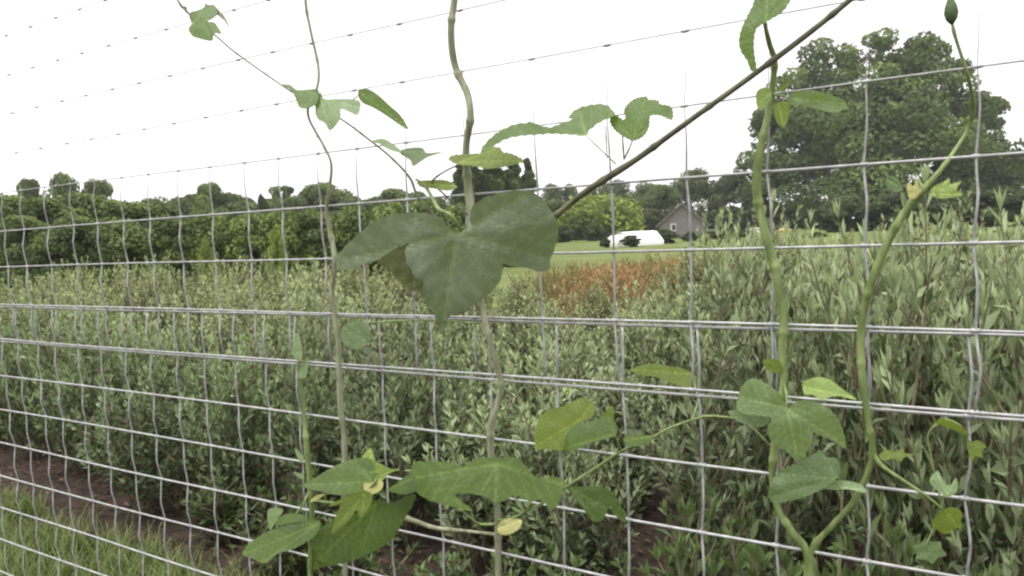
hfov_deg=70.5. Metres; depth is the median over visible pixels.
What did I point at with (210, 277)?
leafy shrub
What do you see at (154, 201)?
broadleaf tree
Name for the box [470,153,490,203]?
conifer tree
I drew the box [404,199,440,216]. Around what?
round bush
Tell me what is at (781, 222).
leafy shrub
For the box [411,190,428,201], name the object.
broadleaf tree
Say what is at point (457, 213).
round bush
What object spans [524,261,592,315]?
straw weed
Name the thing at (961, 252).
leafy shrub
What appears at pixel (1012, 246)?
leafy shrub
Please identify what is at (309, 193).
broadleaf tree
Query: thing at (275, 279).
leafy shrub
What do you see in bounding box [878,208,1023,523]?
leafy shrub
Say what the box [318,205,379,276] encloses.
round bush
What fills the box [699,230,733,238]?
round bush
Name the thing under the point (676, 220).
barn
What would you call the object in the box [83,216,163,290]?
round bush
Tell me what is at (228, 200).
broadleaf tree
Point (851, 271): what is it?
leafy shrub
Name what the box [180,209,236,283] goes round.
round bush
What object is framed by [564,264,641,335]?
rust weed
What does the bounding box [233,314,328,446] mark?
leafy shrub
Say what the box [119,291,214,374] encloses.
leafy shrub
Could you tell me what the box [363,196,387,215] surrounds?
broadleaf tree
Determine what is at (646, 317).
leafy shrub
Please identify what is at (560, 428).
climbing vine
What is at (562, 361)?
leafy shrub
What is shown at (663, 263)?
rust weed
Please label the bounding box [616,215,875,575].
leafy shrub
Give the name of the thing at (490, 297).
leafy shrub
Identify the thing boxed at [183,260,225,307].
leafy shrub
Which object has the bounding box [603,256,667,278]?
rust weed
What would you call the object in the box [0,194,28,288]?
broadleaf tree
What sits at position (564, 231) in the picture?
round bush
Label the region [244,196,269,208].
broadleaf tree
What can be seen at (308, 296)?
leafy shrub
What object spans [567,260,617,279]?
straw weed
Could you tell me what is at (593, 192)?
broadleaf tree
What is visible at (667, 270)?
rust weed
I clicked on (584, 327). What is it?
leafy shrub
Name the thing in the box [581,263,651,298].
rust weed
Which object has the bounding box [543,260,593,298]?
straw weed
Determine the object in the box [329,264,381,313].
leafy shrub
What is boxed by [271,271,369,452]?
leafy shrub
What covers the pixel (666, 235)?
round bush
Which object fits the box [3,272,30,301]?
leafy shrub
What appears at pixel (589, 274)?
rust weed
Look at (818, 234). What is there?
round bush
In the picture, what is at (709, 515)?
leafy shrub
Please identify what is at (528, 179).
conifer tree
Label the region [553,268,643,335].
rust weed
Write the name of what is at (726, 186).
broadleaf tree
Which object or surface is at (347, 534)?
climbing vine
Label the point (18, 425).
leafy shrub
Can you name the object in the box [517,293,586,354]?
leafy shrub
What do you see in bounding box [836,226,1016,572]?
leafy shrub
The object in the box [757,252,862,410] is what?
leafy shrub
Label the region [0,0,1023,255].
sky
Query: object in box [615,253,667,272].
straw weed
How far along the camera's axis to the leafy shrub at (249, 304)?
6.84 m
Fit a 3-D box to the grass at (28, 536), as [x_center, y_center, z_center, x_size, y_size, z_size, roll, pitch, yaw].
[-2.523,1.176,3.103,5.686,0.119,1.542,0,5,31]
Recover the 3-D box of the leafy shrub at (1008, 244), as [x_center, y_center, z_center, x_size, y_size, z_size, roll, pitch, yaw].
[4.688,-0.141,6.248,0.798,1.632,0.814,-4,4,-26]
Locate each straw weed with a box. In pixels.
[509,266,562,313]
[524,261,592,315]
[531,264,575,307]
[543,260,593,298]
[544,267,617,331]
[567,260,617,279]
[585,263,682,335]
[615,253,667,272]
[623,261,682,303]
[634,258,683,292]
[651,252,687,266]
[651,263,701,306]
[673,255,715,278]
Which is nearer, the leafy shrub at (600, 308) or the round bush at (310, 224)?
the leafy shrub at (600, 308)
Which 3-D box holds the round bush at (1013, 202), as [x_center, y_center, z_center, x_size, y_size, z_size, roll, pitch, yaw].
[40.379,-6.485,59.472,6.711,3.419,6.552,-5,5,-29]
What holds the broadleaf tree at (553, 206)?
on the lawn at (561, 260)
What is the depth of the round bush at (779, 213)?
96.27 m
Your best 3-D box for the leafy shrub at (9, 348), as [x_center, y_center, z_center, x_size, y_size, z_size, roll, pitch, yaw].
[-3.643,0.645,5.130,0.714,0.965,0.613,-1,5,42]
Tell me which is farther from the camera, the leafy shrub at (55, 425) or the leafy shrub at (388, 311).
the leafy shrub at (388, 311)
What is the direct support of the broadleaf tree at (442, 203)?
on the lawn at (561, 260)
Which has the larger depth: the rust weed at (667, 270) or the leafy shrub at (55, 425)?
the rust weed at (667, 270)
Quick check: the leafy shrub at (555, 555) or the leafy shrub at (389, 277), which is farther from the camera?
the leafy shrub at (389, 277)
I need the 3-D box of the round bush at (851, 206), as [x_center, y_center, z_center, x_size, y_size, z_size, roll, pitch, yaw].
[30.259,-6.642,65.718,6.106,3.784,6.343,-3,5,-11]
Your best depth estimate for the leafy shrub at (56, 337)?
5.54 m
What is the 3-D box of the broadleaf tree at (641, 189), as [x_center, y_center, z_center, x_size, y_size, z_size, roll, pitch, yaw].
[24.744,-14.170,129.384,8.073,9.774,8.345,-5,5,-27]
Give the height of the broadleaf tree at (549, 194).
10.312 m
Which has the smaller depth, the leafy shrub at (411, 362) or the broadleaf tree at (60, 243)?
the leafy shrub at (411, 362)
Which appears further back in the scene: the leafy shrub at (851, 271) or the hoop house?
the hoop house
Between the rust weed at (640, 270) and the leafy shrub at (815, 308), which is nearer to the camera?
the leafy shrub at (815, 308)
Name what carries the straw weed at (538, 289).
on the ground at (492, 311)
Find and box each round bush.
[0,214,76,294]
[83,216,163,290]
[146,213,203,287]
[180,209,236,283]
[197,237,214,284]
[216,213,268,281]
[247,207,321,281]
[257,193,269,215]
[267,223,287,284]
[294,209,342,277]
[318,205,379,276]
[354,202,404,274]
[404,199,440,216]
[438,202,465,231]
[557,225,573,242]
[583,222,608,240]
[599,238,610,247]
[619,235,641,246]
[656,229,680,243]
[680,231,697,240]
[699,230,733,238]
[703,207,743,230]
[731,202,778,229]
[731,230,750,236]
[769,200,823,228]
[808,232,828,237]
[812,194,887,231]
[862,194,934,229]
[908,192,985,228]
[963,189,1023,226]
[1007,212,1023,225]
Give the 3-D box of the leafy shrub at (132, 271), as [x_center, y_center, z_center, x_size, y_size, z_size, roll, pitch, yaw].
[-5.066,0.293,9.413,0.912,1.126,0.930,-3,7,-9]
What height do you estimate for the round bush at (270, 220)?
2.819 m
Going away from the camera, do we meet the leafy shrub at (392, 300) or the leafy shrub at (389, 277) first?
the leafy shrub at (392, 300)
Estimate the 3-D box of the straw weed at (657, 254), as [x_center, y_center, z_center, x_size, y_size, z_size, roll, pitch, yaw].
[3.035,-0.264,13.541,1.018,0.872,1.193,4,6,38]
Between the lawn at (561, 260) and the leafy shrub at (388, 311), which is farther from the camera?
the lawn at (561, 260)
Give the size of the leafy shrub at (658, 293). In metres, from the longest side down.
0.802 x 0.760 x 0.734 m
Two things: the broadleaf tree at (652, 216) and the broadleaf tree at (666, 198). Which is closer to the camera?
the broadleaf tree at (652, 216)
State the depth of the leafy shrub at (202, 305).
7.32 m
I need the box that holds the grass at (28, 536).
[0,480,292,575]
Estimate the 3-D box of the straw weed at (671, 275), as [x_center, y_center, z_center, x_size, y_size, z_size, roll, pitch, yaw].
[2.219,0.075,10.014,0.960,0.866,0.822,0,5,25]
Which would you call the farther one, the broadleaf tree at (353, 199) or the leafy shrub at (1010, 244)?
the broadleaf tree at (353, 199)
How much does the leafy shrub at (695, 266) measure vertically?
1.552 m
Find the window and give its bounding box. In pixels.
[670,223,675,230]
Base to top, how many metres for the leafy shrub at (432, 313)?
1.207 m
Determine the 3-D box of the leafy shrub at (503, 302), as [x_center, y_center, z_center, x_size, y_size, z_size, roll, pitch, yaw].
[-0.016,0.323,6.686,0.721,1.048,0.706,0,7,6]
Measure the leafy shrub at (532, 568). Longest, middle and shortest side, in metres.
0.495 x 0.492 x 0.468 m
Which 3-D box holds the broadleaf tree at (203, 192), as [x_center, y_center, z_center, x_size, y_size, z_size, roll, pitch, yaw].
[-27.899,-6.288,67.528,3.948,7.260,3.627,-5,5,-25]
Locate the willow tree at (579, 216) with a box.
[557,192,645,240]
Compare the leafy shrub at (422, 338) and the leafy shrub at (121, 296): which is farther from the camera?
the leafy shrub at (121, 296)
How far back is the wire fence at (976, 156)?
1.10 m
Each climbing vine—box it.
[177,0,441,216]
[242,333,415,575]
[304,0,347,575]
[336,0,565,575]
[431,0,852,218]
[511,364,769,522]
[728,0,855,575]
[768,0,985,575]
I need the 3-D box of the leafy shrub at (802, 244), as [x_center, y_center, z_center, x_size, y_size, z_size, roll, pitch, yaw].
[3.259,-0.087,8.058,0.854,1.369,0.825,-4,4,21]
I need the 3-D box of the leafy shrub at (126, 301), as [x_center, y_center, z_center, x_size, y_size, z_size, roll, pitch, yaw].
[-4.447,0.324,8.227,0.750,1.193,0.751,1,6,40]
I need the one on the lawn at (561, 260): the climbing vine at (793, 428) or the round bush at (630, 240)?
the round bush at (630, 240)
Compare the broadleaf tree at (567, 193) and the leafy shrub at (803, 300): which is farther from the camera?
the broadleaf tree at (567, 193)
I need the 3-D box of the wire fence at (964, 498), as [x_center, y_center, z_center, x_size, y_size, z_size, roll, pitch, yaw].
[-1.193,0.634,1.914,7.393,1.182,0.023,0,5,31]
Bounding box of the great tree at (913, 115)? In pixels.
[732,25,1023,227]
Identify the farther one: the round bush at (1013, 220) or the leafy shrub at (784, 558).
the round bush at (1013, 220)
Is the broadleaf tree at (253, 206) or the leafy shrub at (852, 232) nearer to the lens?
the leafy shrub at (852, 232)
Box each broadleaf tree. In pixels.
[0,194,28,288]
[3,196,83,278]
[16,177,42,200]
[24,214,120,291]
[42,171,80,201]
[52,190,115,274]
[81,178,113,197]
[85,200,153,262]
[127,202,185,237]
[141,196,171,205]
[165,196,202,220]
[184,193,211,215]
[192,181,229,222]
[213,191,245,221]
[228,200,271,220]
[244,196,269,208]
[266,197,283,208]
[272,195,319,215]
[298,181,344,215]
[329,195,367,218]
[333,188,352,201]
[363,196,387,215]
[378,188,413,210]
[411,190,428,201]
[426,198,450,213]
[540,183,562,203]
[546,199,567,212]
[562,183,583,201]
[581,189,597,200]
[596,178,633,202]
[628,182,663,212]
[636,183,682,230]
[638,208,665,230]
[669,167,726,218]
[707,173,752,229]
[958,177,1001,193]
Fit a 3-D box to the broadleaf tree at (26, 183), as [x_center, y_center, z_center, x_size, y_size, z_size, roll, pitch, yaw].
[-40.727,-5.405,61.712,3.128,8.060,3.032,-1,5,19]
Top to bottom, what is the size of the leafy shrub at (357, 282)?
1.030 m
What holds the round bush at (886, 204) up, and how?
on the lawn at (561, 260)
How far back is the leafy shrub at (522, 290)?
8.75 m
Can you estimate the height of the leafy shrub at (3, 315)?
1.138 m
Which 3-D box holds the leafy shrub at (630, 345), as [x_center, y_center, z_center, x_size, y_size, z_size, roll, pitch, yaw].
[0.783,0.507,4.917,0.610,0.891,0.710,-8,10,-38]
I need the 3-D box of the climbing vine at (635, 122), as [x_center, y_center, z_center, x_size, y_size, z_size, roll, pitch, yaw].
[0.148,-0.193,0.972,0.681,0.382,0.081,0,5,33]
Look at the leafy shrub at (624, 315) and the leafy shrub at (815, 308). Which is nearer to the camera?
the leafy shrub at (815, 308)
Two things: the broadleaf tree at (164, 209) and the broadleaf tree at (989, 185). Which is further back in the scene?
the broadleaf tree at (989, 185)
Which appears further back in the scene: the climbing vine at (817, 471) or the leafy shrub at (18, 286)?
the leafy shrub at (18, 286)
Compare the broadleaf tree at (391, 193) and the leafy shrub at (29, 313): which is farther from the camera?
the broadleaf tree at (391, 193)
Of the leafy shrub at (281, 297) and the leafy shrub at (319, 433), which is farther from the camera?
the leafy shrub at (281, 297)
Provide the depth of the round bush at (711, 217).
106.58 m
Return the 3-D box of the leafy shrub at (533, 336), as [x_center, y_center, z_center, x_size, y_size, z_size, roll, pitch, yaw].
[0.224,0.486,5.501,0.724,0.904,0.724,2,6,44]
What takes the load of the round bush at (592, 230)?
on the lawn at (561, 260)
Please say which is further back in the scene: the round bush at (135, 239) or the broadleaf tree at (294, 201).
the broadleaf tree at (294, 201)
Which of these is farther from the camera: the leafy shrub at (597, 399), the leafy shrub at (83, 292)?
the leafy shrub at (83, 292)
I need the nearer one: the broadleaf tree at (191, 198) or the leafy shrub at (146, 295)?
the leafy shrub at (146, 295)
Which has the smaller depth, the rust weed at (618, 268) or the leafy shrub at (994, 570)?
the leafy shrub at (994, 570)
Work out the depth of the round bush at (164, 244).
23.41 m
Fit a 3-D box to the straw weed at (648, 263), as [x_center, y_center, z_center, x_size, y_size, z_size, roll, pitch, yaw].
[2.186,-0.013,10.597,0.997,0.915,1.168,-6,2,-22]
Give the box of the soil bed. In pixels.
[0,318,1009,575]
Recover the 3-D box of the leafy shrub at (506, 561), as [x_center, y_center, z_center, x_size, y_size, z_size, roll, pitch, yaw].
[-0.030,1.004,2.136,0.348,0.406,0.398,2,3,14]
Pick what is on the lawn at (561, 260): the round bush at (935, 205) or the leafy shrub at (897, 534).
the round bush at (935, 205)
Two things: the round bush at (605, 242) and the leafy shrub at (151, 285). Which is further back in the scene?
the round bush at (605, 242)
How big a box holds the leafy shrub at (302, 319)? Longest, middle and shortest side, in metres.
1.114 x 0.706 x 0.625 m
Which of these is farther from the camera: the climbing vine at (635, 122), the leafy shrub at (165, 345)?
the leafy shrub at (165, 345)
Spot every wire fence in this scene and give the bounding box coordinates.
[0,0,1023,417]
[0,306,1023,575]
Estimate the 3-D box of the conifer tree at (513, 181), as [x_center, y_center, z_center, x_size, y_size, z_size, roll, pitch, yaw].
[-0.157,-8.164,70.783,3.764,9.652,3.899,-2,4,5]
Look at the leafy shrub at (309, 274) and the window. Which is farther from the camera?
the window
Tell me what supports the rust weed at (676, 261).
on the ground at (492, 311)
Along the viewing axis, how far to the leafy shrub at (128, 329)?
5.17 m
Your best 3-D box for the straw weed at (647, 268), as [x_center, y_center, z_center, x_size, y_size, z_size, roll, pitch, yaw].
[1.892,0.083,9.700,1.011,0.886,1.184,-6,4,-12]
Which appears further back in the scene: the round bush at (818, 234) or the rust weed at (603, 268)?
the round bush at (818, 234)
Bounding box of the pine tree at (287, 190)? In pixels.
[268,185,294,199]
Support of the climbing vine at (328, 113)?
attached to the wire fence at (976, 156)
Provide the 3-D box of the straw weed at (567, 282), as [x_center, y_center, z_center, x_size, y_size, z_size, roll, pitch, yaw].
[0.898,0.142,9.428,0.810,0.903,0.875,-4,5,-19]
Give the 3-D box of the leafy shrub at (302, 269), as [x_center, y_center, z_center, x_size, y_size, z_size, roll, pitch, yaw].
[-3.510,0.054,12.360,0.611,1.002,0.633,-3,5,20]
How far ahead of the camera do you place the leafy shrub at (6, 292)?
9.86 m
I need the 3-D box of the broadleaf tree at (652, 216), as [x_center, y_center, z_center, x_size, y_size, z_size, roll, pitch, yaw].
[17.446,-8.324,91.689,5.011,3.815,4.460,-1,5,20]
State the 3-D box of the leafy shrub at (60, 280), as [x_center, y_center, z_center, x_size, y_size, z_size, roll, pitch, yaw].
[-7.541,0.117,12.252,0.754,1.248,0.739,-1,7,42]
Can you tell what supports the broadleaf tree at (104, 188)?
on the lawn at (561, 260)
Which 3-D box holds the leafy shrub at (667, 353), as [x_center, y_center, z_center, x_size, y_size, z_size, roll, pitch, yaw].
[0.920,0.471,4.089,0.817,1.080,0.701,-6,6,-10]
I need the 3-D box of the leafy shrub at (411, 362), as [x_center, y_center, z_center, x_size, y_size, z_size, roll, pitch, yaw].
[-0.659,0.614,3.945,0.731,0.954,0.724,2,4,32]
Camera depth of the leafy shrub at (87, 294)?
8.59 m
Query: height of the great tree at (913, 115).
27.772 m
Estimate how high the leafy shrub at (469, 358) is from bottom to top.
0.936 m
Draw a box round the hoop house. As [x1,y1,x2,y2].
[608,231,663,246]
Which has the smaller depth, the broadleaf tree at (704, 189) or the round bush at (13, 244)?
the round bush at (13, 244)
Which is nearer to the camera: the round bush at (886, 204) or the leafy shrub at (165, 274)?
the leafy shrub at (165, 274)
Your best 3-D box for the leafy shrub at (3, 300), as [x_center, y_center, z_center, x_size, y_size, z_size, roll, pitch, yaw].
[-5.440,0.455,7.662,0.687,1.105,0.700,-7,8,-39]
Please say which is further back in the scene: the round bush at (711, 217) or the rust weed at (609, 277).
the round bush at (711, 217)
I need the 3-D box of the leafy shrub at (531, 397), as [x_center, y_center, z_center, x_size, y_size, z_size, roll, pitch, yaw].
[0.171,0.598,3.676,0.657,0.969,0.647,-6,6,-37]
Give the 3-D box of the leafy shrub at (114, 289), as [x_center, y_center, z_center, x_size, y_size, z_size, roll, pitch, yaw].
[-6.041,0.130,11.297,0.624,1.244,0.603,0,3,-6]
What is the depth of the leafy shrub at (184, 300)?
10.36 m
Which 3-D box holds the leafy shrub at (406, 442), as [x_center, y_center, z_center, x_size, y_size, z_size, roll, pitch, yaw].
[-0.486,0.657,3.256,0.693,0.962,0.663,-6,6,-39]
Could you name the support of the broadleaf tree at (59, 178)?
on the lawn at (561, 260)
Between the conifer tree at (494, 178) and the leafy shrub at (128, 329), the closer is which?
the leafy shrub at (128, 329)
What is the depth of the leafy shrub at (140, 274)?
10.71 m
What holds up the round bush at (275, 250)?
on the lawn at (561, 260)
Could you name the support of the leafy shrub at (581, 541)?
on the soil bed
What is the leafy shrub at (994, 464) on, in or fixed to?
on the soil bed
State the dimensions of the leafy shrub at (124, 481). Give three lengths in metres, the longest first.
0.882 x 0.850 x 0.753 m
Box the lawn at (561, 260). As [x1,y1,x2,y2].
[0,222,1023,307]
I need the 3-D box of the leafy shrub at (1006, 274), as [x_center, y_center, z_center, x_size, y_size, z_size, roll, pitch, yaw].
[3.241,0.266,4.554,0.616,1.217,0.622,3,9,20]
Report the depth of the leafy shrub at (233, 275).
10.04 m
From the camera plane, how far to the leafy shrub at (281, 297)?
7.75 m
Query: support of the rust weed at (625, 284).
on the soil bed
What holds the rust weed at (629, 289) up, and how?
on the soil bed
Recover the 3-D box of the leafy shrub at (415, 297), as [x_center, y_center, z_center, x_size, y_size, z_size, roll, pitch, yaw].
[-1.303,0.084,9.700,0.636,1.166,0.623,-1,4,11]
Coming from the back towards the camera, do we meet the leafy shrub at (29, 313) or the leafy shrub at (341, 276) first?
the leafy shrub at (341, 276)
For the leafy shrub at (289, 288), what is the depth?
9.12 m
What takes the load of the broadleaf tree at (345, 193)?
on the lawn at (561, 260)
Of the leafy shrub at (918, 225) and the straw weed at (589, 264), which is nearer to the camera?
the leafy shrub at (918, 225)
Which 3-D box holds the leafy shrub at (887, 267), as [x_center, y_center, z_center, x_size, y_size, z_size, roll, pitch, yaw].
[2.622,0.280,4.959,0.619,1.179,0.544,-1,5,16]
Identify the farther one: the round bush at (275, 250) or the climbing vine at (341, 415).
the round bush at (275, 250)
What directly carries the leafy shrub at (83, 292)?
on the soil bed
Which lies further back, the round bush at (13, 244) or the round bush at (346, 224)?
the round bush at (346, 224)
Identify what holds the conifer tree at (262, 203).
on the lawn at (561, 260)
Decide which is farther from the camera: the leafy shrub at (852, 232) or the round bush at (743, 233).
the round bush at (743, 233)
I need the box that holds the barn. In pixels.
[655,203,709,237]
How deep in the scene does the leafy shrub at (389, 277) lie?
10.81 m
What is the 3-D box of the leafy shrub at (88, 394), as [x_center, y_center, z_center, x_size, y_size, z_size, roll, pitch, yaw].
[-2.228,0.606,4.201,0.682,1.080,0.696,-2,4,2]
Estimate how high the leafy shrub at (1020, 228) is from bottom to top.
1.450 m
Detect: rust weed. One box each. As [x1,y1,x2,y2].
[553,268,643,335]
[560,263,629,299]
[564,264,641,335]
[566,263,634,301]
[576,270,661,331]
[580,260,648,287]
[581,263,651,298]
[582,261,662,318]
[591,262,640,299]
[592,273,660,318]
[595,264,673,279]
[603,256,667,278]
[626,259,686,287]
[634,257,685,275]
[659,252,701,274]
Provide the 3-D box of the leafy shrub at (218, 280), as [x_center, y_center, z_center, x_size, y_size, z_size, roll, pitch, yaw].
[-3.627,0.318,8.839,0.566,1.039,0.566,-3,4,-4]
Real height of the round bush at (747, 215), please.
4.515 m
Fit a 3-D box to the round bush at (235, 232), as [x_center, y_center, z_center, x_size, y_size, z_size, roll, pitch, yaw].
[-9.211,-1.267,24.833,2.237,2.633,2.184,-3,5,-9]
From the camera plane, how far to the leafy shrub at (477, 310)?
7.96 m
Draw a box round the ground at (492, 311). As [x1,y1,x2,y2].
[10,225,820,317]
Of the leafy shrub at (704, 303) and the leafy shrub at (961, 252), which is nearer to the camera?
the leafy shrub at (704, 303)
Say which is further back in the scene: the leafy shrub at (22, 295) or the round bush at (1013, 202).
the round bush at (1013, 202)
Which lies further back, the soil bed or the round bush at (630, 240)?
the round bush at (630, 240)
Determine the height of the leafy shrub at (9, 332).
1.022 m
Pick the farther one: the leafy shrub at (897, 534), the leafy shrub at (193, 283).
the leafy shrub at (193, 283)
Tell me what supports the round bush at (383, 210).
on the lawn at (561, 260)
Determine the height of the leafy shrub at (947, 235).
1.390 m
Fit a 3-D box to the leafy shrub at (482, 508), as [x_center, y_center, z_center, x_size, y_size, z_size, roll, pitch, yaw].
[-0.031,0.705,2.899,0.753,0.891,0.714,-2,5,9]
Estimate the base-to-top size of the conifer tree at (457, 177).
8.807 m
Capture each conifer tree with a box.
[449,164,465,225]
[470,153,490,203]
[482,168,506,195]
[503,164,527,190]
[521,157,538,192]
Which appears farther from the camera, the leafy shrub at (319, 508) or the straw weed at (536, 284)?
the straw weed at (536, 284)
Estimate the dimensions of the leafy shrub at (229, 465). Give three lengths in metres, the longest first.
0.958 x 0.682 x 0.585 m
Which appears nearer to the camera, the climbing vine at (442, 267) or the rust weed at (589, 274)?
the climbing vine at (442, 267)
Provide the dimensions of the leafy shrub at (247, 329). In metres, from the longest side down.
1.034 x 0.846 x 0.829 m
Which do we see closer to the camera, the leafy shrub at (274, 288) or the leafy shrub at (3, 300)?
the leafy shrub at (3, 300)
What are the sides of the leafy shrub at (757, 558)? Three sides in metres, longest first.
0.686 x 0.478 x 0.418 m
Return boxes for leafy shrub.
[0,274,103,380]
[0,277,63,337]
[0,277,78,459]
[0,278,20,313]
[0,279,57,322]
[0,287,65,393]
[0,296,34,325]
[0,322,27,346]
[0,322,47,446]
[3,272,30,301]
[8,307,145,474]
[14,271,78,318]
[14,273,65,302]
[29,273,120,334]
[32,285,128,412]
[37,259,87,298]
[46,278,116,327]
[50,297,199,485]
[65,254,99,305]
[65,269,111,310]
[65,339,237,515]
[70,289,153,366]
[85,311,157,383]
[86,269,150,320]
[88,264,161,354]
[99,257,143,305]
[113,254,201,347]
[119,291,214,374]
[120,259,171,302]
[128,275,231,450]
[129,268,172,315]
[137,257,182,303]
[160,275,247,365]
[161,271,209,332]
[176,332,295,524]
[177,286,286,404]
[181,469,266,545]
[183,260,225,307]
[192,272,233,321]
[197,257,243,304]
[205,280,292,382]
[206,252,250,302]
[213,267,281,336]
[223,506,307,575]
[229,254,291,334]
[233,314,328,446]
[236,466,335,575]
[237,296,318,389]
[253,256,294,302]
[261,271,331,347]
[267,322,392,522]
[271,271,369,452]
[273,260,357,365]
[275,262,342,312]
[282,278,377,390]
[287,260,330,295]
[288,261,324,293]
[304,511,420,575]
[322,324,480,547]
[329,264,371,305]
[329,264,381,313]
[333,318,461,466]
[337,264,379,310]
[339,276,419,358]
[349,273,411,387]
[359,548,492,575]
[362,267,428,335]
[378,294,458,427]
[383,266,416,290]
[396,281,432,324]
[402,348,595,575]
[410,307,492,398]
[411,297,472,353]
[430,303,516,443]
[432,302,487,347]
[470,286,497,337]
[475,267,543,371]
[476,314,611,476]
[486,547,537,575]
[493,292,588,403]
[503,271,546,328]
[508,373,662,575]
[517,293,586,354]
[523,546,582,575]
[526,309,631,448]
[539,541,634,575]
[545,335,701,510]
[552,306,626,378]
[567,274,624,338]
[576,299,678,423]
[607,279,733,469]
[607,292,658,359]
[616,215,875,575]
[624,289,712,359]
[634,532,710,575]
[636,276,688,330]
[643,253,730,425]
[648,478,782,575]
[662,244,718,312]
[676,203,761,370]
[691,188,880,533]
[695,202,826,377]
[705,509,849,575]
[739,205,797,342]
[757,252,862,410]
[758,242,885,462]
[776,533,896,575]
[779,219,838,295]
[802,461,942,575]
[803,162,1023,575]
[817,224,903,289]
[821,230,908,306]
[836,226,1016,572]
[860,249,948,403]
[868,203,959,275]
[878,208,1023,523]
[879,209,987,355]
[905,189,1009,304]
[940,201,1023,425]
[968,560,999,575]
[982,225,1023,283]
[989,212,1023,302]
[989,254,1020,385]
[998,225,1021,264]
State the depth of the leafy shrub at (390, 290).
8.21 m
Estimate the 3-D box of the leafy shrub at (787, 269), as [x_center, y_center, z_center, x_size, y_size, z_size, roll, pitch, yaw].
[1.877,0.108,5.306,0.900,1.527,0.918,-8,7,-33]
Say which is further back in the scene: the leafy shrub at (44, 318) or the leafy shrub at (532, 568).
the leafy shrub at (44, 318)
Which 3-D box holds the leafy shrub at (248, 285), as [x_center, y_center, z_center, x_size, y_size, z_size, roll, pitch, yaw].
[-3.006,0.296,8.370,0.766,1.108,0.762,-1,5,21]
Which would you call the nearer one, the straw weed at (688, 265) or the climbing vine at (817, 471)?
the climbing vine at (817, 471)
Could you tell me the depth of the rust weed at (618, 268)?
9.87 m
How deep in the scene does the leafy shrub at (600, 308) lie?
8.35 m
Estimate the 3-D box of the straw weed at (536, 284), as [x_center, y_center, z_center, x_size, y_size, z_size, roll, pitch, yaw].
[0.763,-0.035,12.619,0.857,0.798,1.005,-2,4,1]
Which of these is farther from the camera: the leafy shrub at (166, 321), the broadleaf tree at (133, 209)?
the broadleaf tree at (133, 209)
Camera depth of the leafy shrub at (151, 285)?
9.26 m
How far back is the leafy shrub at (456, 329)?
5.86 m
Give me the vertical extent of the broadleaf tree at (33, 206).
3.402 m
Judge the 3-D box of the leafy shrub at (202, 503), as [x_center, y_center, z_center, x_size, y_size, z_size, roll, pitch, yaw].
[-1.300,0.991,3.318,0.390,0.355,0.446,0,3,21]
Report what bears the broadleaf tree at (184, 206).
on the lawn at (561, 260)
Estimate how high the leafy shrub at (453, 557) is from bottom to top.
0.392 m
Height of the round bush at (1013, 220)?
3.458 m
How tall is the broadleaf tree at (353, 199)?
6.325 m
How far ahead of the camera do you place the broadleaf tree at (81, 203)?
25.43 m
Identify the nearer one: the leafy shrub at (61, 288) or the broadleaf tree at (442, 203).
the leafy shrub at (61, 288)
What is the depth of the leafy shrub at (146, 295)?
7.75 m
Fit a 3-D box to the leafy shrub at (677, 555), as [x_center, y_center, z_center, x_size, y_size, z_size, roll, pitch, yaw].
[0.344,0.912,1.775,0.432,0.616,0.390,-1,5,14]
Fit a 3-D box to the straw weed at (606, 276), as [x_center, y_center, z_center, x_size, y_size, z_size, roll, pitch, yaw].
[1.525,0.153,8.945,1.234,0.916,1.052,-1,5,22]
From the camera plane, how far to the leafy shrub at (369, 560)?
2.60 m
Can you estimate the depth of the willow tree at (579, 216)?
80.80 m
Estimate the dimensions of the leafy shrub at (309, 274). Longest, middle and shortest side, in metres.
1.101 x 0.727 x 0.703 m
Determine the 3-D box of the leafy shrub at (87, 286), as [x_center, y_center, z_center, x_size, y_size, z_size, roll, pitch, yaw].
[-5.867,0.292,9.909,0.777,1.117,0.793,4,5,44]
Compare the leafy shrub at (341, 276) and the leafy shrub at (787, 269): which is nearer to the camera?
the leafy shrub at (787, 269)
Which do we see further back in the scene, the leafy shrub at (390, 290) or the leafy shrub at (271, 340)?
the leafy shrub at (390, 290)
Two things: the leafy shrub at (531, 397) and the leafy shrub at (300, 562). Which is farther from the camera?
the leafy shrub at (531, 397)
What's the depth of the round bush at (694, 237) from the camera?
55.65 m
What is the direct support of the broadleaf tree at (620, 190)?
on the ground at (492, 311)
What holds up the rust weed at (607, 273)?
on the ground at (492, 311)
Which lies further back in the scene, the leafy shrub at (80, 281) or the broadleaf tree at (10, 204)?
the broadleaf tree at (10, 204)
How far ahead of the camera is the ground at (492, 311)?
12.96 m
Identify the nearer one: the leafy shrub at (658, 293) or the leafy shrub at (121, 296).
the leafy shrub at (121, 296)
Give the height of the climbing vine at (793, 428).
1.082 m
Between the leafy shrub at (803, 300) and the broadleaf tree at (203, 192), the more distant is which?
the broadleaf tree at (203, 192)
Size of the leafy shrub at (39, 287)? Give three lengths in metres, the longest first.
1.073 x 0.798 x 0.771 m
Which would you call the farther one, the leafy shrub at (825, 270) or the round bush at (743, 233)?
the round bush at (743, 233)
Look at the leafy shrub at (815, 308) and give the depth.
2.97 m
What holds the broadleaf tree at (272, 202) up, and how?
on the lawn at (561, 260)
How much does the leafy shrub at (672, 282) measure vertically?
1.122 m

